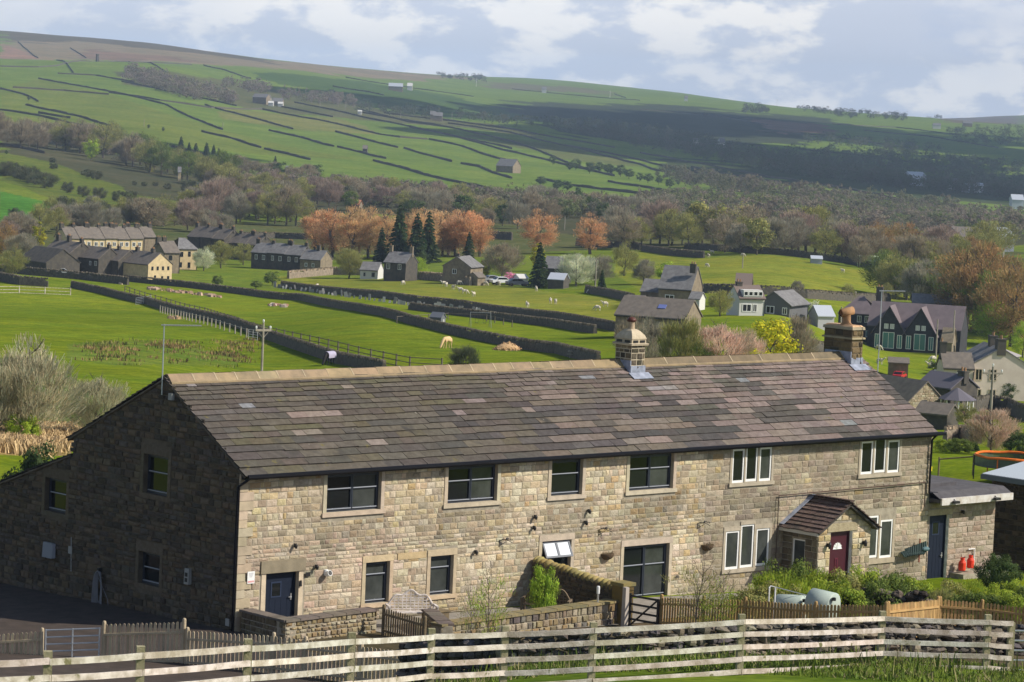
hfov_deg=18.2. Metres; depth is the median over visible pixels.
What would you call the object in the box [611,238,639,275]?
tree
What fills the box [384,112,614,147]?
field wall
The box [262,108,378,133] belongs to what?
field wall
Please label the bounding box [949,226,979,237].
warehouse
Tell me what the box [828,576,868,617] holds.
broom bush
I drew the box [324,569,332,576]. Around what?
security camera
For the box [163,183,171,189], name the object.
bush
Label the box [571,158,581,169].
tree
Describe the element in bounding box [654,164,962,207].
woodland
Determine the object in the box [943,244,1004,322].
tree
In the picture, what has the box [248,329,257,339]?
field gate
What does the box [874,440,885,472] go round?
window
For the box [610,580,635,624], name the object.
gate pillar
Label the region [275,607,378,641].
garden wall
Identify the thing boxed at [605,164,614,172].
tree
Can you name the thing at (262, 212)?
tree
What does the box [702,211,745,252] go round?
tree
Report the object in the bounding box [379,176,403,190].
tree
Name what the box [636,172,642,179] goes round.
tree
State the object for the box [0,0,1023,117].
sky
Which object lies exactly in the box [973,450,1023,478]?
trampoline
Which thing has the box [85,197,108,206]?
tree
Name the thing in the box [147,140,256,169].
field wall
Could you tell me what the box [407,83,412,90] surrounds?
house
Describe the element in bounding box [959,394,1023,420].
field wall
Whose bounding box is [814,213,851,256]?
tree
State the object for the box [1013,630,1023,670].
metal gate
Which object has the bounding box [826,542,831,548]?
wall lantern
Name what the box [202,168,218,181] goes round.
tree
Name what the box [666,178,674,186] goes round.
tree
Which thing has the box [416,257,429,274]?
tree
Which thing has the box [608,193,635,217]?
tree
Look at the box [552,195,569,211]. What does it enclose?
tree
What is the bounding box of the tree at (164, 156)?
[138,140,176,174]
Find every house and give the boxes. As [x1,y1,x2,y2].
[47,233,88,260]
[54,222,79,241]
[74,221,93,245]
[78,243,116,275]
[86,222,105,246]
[100,222,118,248]
[103,222,117,226]
[110,244,132,275]
[111,222,131,249]
[123,245,172,279]
[125,222,143,250]
[127,222,144,250]
[139,222,155,251]
[150,235,180,272]
[174,238,197,269]
[178,167,181,180]
[187,221,210,250]
[199,223,223,255]
[212,223,237,257]
[228,231,243,258]
[232,229,254,259]
[245,230,271,260]
[251,237,275,268]
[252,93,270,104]
[267,239,291,269]
[268,101,273,105]
[272,98,283,105]
[284,239,309,269]
[299,243,332,269]
[350,200,363,209]
[362,145,367,151]
[383,244,418,280]
[388,83,402,91]
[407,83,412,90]
[430,111,435,119]
[433,112,442,120]
[442,252,483,284]
[496,158,521,172]
[543,256,570,283]
[657,261,703,298]
[717,138,725,144]
[726,279,765,315]
[838,284,883,342]
[880,374,945,407]
[905,171,923,185]
[921,367,979,407]
[932,123,940,128]
[936,338,974,380]
[963,121,972,126]
[965,332,1023,400]
[1009,194,1023,208]
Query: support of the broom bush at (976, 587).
on the ground at (58, 319)
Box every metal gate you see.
[44,627,100,656]
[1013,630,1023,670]
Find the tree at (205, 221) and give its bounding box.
[201,211,217,226]
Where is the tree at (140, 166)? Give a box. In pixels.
[130,145,156,167]
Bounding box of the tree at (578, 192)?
[571,190,584,196]
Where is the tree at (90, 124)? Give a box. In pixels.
[86,121,107,152]
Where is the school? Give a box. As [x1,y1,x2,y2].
[867,301,968,352]
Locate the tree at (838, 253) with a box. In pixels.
[826,230,850,256]
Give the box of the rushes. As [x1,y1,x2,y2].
[74,337,266,368]
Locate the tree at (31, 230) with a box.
[22,218,41,237]
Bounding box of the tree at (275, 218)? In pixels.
[264,191,288,223]
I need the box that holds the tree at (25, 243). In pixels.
[3,230,43,261]
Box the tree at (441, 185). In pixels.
[430,180,446,190]
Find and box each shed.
[429,312,446,321]
[512,274,528,284]
[547,272,569,288]
[807,305,835,330]
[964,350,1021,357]
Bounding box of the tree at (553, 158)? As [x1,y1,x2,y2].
[549,156,556,163]
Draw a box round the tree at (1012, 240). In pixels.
[986,220,1019,251]
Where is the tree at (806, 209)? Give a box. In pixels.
[784,204,833,250]
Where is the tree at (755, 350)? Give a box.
[749,348,771,353]
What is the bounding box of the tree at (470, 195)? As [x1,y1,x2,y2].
[464,192,479,205]
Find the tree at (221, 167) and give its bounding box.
[207,161,241,179]
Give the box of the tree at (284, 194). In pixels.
[265,185,305,225]
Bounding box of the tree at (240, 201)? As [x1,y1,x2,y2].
[218,188,253,223]
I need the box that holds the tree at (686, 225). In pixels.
[673,212,707,249]
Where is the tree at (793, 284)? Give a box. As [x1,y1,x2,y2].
[790,281,804,288]
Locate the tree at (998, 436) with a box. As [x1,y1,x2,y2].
[961,405,1023,450]
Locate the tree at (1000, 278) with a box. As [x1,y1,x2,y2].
[979,263,1023,335]
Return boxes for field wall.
[0,60,191,66]
[0,87,38,101]
[0,109,152,140]
[0,143,44,153]
[0,264,128,284]
[0,272,19,284]
[13,86,108,94]
[19,275,47,286]
[25,103,110,124]
[38,77,222,129]
[38,111,70,118]
[58,72,134,82]
[70,280,385,367]
[109,91,261,109]
[121,81,236,105]
[124,275,600,359]
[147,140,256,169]
[201,130,261,147]
[203,64,250,78]
[205,104,292,128]
[243,232,306,238]
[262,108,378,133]
[264,147,310,159]
[268,129,333,146]
[281,106,332,116]
[281,280,614,331]
[287,267,471,285]
[294,101,511,148]
[333,85,383,94]
[335,130,397,147]
[337,145,385,158]
[346,77,473,96]
[358,108,447,126]
[362,111,588,167]
[373,159,489,189]
[379,133,427,139]
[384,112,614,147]
[403,147,451,161]
[408,302,596,333]
[409,126,614,175]
[428,138,505,158]
[448,122,664,171]
[460,162,511,178]
[489,231,512,239]
[515,89,639,100]
[546,178,638,193]
[572,145,781,193]
[575,238,640,249]
[584,285,634,299]
[608,180,674,192]
[640,109,767,124]
[640,152,888,197]
[641,244,704,257]
[684,242,874,266]
[691,166,829,190]
[702,283,890,301]
[755,130,905,146]
[776,338,823,351]
[800,148,946,166]
[835,124,957,134]
[864,130,998,147]
[943,424,981,443]
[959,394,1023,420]
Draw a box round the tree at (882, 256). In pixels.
[855,246,909,288]
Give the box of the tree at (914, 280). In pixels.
[901,258,939,297]
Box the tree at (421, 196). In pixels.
[403,188,441,212]
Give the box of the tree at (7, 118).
[0,116,14,142]
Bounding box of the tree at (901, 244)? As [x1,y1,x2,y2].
[885,230,932,261]
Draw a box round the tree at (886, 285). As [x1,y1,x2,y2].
[882,283,895,293]
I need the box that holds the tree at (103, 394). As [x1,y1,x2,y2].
[59,372,131,430]
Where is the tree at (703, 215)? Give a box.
[685,205,716,243]
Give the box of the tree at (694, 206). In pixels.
[675,199,715,242]
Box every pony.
[322,351,335,364]
[440,336,452,347]
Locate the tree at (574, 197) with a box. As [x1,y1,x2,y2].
[564,193,581,212]
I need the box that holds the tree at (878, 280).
[876,257,901,296]
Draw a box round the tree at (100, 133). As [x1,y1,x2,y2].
[86,123,122,157]
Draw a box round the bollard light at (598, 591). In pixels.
[596,586,599,601]
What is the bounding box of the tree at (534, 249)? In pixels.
[529,243,545,267]
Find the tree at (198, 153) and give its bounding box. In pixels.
[185,150,206,177]
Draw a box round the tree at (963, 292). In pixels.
[955,257,996,331]
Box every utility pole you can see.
[255,319,271,370]
[595,259,596,285]
[935,319,937,358]
[953,310,954,347]
[983,364,1002,446]
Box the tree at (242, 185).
[227,170,250,189]
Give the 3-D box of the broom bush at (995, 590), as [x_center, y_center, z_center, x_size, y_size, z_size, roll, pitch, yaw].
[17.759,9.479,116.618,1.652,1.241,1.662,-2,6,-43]
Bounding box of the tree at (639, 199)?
[631,194,648,215]
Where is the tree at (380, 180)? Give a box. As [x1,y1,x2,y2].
[365,175,394,192]
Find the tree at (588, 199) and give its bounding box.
[579,195,598,213]
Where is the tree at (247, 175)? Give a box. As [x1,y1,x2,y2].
[243,173,257,182]
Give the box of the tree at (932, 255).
[913,240,948,262]
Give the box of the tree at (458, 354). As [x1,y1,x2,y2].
[446,342,480,363]
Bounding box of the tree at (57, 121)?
[48,118,67,147]
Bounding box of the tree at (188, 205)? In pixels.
[171,197,204,229]
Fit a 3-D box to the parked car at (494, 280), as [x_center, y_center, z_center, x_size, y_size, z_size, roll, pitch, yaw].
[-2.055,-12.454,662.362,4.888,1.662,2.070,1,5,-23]
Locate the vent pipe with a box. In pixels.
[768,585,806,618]
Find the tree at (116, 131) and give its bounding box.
[98,118,129,154]
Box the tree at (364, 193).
[351,183,370,200]
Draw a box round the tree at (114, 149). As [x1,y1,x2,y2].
[108,136,136,164]
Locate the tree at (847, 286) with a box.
[841,283,855,296]
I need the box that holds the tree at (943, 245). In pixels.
[930,236,954,260]
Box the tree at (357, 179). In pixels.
[349,174,365,186]
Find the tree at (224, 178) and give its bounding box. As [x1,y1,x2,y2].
[199,174,252,213]
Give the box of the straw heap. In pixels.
[492,341,521,350]
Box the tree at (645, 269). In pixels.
[630,258,655,280]
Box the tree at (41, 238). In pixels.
[32,221,47,245]
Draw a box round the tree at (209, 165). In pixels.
[195,155,223,178]
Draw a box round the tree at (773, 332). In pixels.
[751,318,802,353]
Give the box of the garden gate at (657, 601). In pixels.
[628,593,659,625]
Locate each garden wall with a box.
[239,608,295,641]
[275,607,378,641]
[421,609,453,633]
[429,598,618,633]
[530,556,612,604]
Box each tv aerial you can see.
[161,324,201,394]
[877,290,904,371]
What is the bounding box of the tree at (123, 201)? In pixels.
[111,196,132,222]
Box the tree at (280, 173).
[269,171,291,184]
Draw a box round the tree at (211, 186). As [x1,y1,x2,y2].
[195,177,236,214]
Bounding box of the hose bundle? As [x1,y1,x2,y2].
[900,539,929,561]
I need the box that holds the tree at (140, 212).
[130,197,173,226]
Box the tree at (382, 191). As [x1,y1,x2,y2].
[369,184,400,206]
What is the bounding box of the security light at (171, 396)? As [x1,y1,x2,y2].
[168,392,174,399]
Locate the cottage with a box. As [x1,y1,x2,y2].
[359,261,383,278]
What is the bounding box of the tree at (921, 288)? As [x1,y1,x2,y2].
[894,257,944,296]
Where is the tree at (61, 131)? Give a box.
[49,117,82,150]
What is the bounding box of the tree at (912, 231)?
[889,221,921,250]
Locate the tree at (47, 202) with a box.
[42,195,59,208]
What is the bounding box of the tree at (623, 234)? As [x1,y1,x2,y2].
[607,215,646,244]
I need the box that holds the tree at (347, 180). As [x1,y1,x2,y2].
[330,173,358,200]
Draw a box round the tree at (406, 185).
[396,183,413,192]
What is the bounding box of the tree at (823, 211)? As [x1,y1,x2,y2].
[800,205,833,252]
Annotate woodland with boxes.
[24,121,641,218]
[121,62,358,106]
[353,99,1023,197]
[436,71,942,119]
[630,185,1023,234]
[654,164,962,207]
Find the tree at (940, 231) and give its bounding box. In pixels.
[918,220,966,244]
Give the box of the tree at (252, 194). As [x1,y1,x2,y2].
[245,189,266,218]
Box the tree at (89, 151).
[81,138,99,160]
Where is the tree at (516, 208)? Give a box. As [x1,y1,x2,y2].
[502,200,531,228]
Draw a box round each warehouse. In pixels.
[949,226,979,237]
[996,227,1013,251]
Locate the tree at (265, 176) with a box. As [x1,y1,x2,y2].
[246,172,280,188]
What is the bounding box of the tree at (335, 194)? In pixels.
[314,176,344,206]
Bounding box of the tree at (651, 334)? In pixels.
[636,315,675,356]
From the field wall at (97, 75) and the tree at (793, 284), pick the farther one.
the field wall at (97, 75)
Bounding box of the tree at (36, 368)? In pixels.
[0,332,98,430]
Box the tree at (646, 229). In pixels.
[616,216,656,243]
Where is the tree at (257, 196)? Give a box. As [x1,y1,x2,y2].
[246,187,269,218]
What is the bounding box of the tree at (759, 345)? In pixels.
[725,328,767,354]
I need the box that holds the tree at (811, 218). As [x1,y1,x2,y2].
[777,206,825,249]
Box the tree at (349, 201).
[341,191,359,207]
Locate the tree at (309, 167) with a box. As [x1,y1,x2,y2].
[298,163,319,176]
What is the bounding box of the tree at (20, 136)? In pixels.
[0,117,40,147]
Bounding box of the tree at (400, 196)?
[392,190,414,205]
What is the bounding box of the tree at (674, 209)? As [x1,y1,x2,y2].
[654,205,681,243]
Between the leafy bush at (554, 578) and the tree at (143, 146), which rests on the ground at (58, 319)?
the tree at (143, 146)
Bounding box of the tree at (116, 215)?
[98,206,124,225]
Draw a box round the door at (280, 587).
[265,571,295,616]
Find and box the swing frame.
[469,312,490,323]
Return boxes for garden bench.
[385,589,438,625]
[520,589,571,609]
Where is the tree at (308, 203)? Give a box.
[275,191,319,225]
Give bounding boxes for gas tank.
[773,594,805,618]
[804,588,840,617]
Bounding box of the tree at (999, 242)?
[975,228,1007,255]
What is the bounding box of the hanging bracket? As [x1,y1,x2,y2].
[499,538,512,546]
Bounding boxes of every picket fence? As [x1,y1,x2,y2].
[0,628,43,654]
[101,618,185,663]
[184,627,402,681]
[381,604,426,636]
[659,594,887,638]
[887,596,939,637]
[939,596,1023,629]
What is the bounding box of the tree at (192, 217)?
[184,209,207,227]
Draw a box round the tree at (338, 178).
[323,174,349,185]
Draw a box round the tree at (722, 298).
[705,289,735,315]
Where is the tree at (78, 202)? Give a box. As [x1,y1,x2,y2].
[67,197,83,204]
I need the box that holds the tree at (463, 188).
[448,182,471,195]
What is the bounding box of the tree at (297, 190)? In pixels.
[266,180,313,221]
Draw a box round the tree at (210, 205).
[195,196,218,213]
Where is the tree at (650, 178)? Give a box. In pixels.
[643,173,654,180]
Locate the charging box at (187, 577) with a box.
[183,568,191,584]
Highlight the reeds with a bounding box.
[0,418,86,457]
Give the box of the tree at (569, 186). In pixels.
[561,181,572,189]
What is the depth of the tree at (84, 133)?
1555.54 m
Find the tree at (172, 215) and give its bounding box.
[153,197,177,226]
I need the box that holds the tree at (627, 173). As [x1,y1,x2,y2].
[623,168,635,176]
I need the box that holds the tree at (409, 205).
[394,199,424,218]
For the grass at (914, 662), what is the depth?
77.36 m
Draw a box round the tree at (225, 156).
[206,149,245,170]
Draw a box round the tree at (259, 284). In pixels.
[250,280,262,287]
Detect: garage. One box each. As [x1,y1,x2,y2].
[688,291,706,309]
[887,357,909,377]
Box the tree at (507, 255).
[479,239,526,276]
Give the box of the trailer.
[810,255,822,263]
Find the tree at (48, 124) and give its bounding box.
[35,117,59,146]
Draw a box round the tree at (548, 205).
[528,198,565,223]
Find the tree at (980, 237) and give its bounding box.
[964,231,989,245]
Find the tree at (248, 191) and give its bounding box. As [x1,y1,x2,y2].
[238,188,257,216]
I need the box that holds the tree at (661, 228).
[652,208,681,245]
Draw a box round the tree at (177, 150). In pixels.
[162,145,184,174]
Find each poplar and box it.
[297,204,329,249]
[309,201,354,257]
[312,207,334,249]
[331,207,375,252]
[347,201,377,252]
[348,203,388,257]
[367,208,395,251]
[392,207,434,249]
[406,208,442,243]
[417,204,443,224]
[431,205,464,254]
[434,215,455,255]
[440,208,468,255]
[442,204,491,253]
[466,212,497,256]
[513,206,562,249]
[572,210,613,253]
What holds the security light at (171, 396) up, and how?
attached to the farmhouse
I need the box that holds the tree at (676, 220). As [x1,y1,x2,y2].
[666,207,690,243]
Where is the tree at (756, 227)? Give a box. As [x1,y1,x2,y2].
[742,217,776,254]
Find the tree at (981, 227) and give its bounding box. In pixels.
[961,220,1012,245]
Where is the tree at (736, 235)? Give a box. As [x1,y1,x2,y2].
[723,222,754,253]
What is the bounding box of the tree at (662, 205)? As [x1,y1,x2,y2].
[638,197,684,243]
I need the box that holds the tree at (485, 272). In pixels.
[481,260,491,275]
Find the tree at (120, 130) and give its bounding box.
[108,122,128,139]
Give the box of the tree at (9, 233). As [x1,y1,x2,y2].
[0,218,17,263]
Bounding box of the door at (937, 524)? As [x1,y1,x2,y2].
[926,515,946,578]
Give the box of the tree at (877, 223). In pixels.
[862,218,883,227]
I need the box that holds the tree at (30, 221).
[9,208,35,233]
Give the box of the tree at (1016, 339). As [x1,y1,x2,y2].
[1009,319,1023,357]
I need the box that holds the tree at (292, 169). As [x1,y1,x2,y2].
[285,164,300,174]
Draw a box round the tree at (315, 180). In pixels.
[306,173,334,203]
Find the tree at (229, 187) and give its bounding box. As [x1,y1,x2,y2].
[209,176,238,214]
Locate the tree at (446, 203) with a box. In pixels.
[437,198,454,215]
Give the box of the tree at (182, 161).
[169,150,201,179]
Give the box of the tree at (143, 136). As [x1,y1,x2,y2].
[125,130,157,164]
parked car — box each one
[485,275,497,282]
[489,277,508,284]
[505,278,528,285]
[893,371,906,377]
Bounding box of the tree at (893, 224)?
[880,220,908,235]
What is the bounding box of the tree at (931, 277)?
[906,254,945,293]
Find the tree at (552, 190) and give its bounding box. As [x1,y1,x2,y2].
[533,186,561,198]
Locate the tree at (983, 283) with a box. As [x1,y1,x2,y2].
[968,269,1013,323]
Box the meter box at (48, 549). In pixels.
[42,541,55,558]
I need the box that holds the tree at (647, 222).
[635,215,656,245]
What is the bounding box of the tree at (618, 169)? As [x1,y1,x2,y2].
[614,164,625,176]
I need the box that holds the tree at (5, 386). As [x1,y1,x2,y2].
[0,351,32,431]
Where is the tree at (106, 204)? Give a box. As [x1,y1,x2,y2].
[88,200,113,221]
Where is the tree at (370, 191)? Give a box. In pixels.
[357,184,376,205]
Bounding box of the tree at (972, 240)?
[955,236,985,248]
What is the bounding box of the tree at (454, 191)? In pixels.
[448,187,464,201]
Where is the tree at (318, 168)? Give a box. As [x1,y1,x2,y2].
[312,164,323,175]
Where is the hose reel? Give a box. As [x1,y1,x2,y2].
[91,568,107,603]
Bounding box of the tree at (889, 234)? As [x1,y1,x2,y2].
[865,223,901,259]
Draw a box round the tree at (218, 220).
[209,212,224,226]
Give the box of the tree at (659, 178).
[655,175,662,184]
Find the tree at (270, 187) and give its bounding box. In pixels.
[262,183,284,217]
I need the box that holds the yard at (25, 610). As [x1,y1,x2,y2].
[0,583,340,681]
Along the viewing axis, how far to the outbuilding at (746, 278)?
544.87 m
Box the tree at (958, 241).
[949,233,971,258]
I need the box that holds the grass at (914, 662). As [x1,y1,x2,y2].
[410,640,1023,681]
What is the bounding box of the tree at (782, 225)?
[761,216,797,249]
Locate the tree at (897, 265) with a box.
[870,248,915,298]
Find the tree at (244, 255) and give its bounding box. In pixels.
[232,243,253,264]
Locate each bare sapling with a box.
[454,578,487,632]
[464,561,515,632]
[661,551,733,631]
[695,568,749,621]
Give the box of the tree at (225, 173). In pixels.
[215,165,245,186]
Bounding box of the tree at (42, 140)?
[28,123,51,148]
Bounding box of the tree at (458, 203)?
[451,192,479,211]
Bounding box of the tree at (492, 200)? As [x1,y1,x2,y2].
[479,195,506,217]
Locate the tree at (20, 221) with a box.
[0,212,26,234]
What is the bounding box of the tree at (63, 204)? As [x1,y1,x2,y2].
[50,200,74,218]
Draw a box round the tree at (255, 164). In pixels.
[246,160,260,171]
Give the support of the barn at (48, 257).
on the ground at (58, 319)
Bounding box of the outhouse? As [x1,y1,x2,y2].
[467,272,486,285]
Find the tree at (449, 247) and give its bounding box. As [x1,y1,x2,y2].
[436,234,460,255]
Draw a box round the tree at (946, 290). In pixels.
[935,248,976,322]
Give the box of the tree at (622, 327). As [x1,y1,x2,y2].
[611,313,649,348]
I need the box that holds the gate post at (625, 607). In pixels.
[621,587,628,626]
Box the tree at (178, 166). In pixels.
[167,154,197,178]
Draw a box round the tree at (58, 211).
[41,207,71,231]
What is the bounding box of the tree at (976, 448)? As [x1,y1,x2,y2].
[968,429,979,451]
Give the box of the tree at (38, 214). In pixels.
[27,202,58,233]
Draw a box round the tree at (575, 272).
[554,252,599,285]
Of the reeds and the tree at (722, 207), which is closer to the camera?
the reeds
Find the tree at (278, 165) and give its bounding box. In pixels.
[269,161,288,170]
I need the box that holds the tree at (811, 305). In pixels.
[808,300,818,311]
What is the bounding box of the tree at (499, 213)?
[494,204,509,225]
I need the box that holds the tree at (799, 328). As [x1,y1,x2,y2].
[777,313,821,352]
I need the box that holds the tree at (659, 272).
[654,261,671,277]
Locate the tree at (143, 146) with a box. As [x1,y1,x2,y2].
[131,135,164,172]
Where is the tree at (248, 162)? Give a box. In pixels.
[231,154,251,167]
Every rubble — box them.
[146,286,221,297]
[167,316,180,318]
[268,303,288,306]
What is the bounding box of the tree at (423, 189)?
[406,184,429,197]
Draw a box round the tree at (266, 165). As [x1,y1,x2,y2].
[257,161,280,172]
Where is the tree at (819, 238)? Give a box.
[805,222,846,256]
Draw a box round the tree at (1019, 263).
[979,255,1023,339]
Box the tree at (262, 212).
[251,192,287,225]
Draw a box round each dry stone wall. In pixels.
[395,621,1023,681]
[796,587,932,616]
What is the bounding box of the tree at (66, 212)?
[42,204,77,229]
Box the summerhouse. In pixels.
[939,388,975,414]
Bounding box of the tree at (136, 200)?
[127,194,158,225]
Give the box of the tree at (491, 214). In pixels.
[477,207,496,221]
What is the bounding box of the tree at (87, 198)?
[82,194,105,202]
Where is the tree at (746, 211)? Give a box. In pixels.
[728,204,772,240]
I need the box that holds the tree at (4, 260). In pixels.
[0,244,30,276]
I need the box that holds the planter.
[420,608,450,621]
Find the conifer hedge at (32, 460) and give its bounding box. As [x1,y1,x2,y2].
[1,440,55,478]
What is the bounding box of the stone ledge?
[949,569,1004,579]
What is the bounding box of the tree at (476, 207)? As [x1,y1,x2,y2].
[469,203,483,214]
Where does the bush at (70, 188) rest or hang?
on the ground at (58, 319)
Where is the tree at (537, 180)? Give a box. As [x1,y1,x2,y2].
[535,176,545,184]
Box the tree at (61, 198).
[53,195,75,209]
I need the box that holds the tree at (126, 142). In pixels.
[117,131,147,166]
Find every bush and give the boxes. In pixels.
[0,161,21,175]
[0,162,14,175]
[3,413,44,435]
[7,207,21,215]
[10,168,22,178]
[15,164,42,181]
[25,172,43,184]
[30,171,60,187]
[49,162,58,168]
[60,184,73,192]
[62,181,72,188]
[76,185,91,196]
[79,168,92,176]
[89,170,102,179]
[91,187,107,197]
[111,190,125,201]
[123,190,138,201]
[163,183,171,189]
[179,179,197,190]
[211,275,222,284]
[525,562,558,607]
[539,564,560,600]
[725,585,772,624]
[732,565,799,612]
[752,556,811,597]
[757,580,805,624]
[782,562,831,587]
[787,578,845,617]
[799,568,851,589]
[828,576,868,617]
[830,567,864,616]
[845,562,890,589]
[848,577,901,616]
[861,570,899,590]
[881,580,930,604]
[887,569,919,588]
[893,576,935,599]
[915,586,964,618]
[926,361,936,369]
[933,439,950,451]
[936,577,969,616]
[942,591,978,619]
[943,437,977,452]
[953,577,984,601]
[964,592,1012,619]
[967,578,1003,594]
[973,551,1008,587]
[986,582,1013,602]
[987,553,1023,591]
[989,592,1023,619]
[999,579,1023,592]
[1000,430,1023,451]
[1001,383,1019,397]
[1007,584,1023,616]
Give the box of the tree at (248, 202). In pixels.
[231,198,253,221]
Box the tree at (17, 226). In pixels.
[0,220,21,238]
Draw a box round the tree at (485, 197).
[473,192,499,210]
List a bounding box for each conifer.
[177,136,184,150]
[202,142,210,155]
[211,145,215,154]
[371,227,387,262]
[385,205,407,256]
[405,212,429,263]
[421,211,441,262]
[462,232,474,258]
[526,242,548,287]
[597,270,606,287]
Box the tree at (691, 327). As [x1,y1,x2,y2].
[654,310,706,356]
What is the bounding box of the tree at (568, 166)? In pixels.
[566,162,573,169]
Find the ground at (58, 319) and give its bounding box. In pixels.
[0,31,1023,681]
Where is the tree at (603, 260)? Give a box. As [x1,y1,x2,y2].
[579,254,615,283]
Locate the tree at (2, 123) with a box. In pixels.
[0,111,11,142]
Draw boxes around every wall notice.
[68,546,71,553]
[247,571,254,583]
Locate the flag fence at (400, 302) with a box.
[273,281,487,310]
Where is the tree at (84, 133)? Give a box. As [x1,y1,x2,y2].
[72,126,92,153]
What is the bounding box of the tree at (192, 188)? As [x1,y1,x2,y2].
[180,185,200,197]
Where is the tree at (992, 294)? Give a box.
[969,261,1023,346]
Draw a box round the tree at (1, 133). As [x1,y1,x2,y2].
[0,130,4,138]
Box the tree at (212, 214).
[196,207,222,224]
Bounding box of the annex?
[925,475,1012,579]
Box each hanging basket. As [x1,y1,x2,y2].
[601,551,613,559]
[701,544,713,550]
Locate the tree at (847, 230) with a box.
[829,220,873,257]
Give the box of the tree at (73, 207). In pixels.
[69,202,78,209]
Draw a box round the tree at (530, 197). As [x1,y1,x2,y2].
[519,188,544,218]
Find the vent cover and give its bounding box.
[225,618,229,625]
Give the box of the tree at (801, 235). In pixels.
[775,215,817,249]
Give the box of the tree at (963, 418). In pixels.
[954,402,977,424]
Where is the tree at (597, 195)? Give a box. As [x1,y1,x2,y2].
[588,190,611,201]
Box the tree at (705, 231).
[693,204,719,243]
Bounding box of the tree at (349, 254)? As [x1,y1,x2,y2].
[333,247,363,278]
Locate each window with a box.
[49,478,66,512]
[142,552,159,585]
[147,454,167,495]
[326,472,378,511]
[365,561,386,602]
[430,555,450,594]
[448,465,494,502]
[542,539,572,564]
[551,459,579,495]
[623,543,666,595]
[629,453,670,490]
[725,530,739,569]
[732,449,744,482]
[740,524,753,567]
[742,304,751,311]
[745,448,757,481]
[752,304,756,311]
[755,528,769,565]
[759,447,771,480]
[766,306,774,313]
[782,307,786,314]
[861,441,872,473]
[869,516,878,557]
[874,334,878,346]
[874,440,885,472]
[879,519,892,557]
[882,332,894,348]
[887,440,899,472]
[897,335,901,348]
[905,335,910,348]
[913,334,925,350]
[928,337,933,350]
[975,369,982,379]
[989,369,996,380]
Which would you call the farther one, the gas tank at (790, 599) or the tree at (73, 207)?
the tree at (73, 207)
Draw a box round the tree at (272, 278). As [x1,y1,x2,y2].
[263,271,280,285]
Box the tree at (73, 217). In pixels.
[62,207,77,226]
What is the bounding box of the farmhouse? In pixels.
[0,306,945,631]
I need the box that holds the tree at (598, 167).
[592,162,603,170]
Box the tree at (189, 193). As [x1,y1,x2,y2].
[171,189,196,203]
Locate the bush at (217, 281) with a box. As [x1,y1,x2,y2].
[211,275,222,284]
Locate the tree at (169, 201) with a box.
[155,192,178,225]
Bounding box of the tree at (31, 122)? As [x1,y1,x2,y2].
[20,118,45,146]
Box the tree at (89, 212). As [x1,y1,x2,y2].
[71,200,106,226]
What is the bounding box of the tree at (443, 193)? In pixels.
[431,188,454,208]
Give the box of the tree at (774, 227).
[760,215,780,249]
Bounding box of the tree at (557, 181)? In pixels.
[552,179,562,187]
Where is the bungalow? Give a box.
[764,289,810,320]
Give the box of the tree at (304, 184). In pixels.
[292,176,317,198]
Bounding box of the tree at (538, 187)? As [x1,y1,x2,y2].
[524,183,546,192]
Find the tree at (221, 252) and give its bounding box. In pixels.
[206,240,240,267]
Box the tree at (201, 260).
[191,246,216,270]
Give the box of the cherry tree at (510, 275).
[504,272,514,278]
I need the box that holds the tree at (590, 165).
[585,162,595,173]
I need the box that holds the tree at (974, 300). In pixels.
[961,261,1009,330]
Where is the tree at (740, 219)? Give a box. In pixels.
[725,215,754,239]
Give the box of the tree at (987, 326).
[968,297,1011,339]
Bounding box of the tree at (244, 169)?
[236,162,251,173]
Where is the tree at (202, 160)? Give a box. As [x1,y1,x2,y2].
[191,156,217,182]
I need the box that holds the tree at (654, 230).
[636,212,658,243]
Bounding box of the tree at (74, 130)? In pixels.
[63,118,93,152]
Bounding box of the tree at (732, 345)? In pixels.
[695,318,756,355]
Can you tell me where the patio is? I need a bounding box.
[376,593,762,635]
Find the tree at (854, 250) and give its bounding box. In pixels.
[846,235,873,267]
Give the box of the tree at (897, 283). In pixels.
[885,263,910,299]
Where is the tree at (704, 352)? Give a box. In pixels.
[678,333,714,355]
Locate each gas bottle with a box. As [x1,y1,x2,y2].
[958,557,965,570]
[967,554,973,567]
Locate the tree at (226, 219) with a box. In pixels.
[218,212,235,228]
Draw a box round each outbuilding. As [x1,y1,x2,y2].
[639,278,659,296]
[735,273,752,284]
[911,293,951,304]
[915,401,957,429]
[940,327,956,351]
[980,461,1023,570]
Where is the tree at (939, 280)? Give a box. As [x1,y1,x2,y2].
[930,266,958,305]
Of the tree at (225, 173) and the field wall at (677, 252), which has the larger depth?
the tree at (225, 173)
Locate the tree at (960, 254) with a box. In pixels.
[926,240,1023,320]
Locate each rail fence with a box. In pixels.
[0,286,70,294]
[0,611,1014,681]
[124,286,442,365]
[159,305,246,336]
[396,313,512,326]
[937,454,973,475]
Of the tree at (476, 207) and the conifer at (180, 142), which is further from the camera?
the conifer at (180, 142)
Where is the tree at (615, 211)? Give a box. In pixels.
[597,204,637,241]
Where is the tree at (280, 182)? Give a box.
[266,178,293,217]
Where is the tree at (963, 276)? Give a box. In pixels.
[940,242,1010,331]
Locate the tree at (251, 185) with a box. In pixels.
[242,180,266,194]
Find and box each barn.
[18,246,80,273]
[614,295,702,337]
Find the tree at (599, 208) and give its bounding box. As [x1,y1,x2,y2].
[594,201,610,219]
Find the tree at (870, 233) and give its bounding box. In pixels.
[849,225,893,255]
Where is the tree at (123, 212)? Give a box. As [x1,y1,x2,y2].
[120,197,137,223]
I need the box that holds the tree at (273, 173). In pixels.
[260,168,290,188]
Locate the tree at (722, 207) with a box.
[700,201,751,243]
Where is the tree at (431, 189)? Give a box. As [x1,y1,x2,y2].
[425,185,451,197]

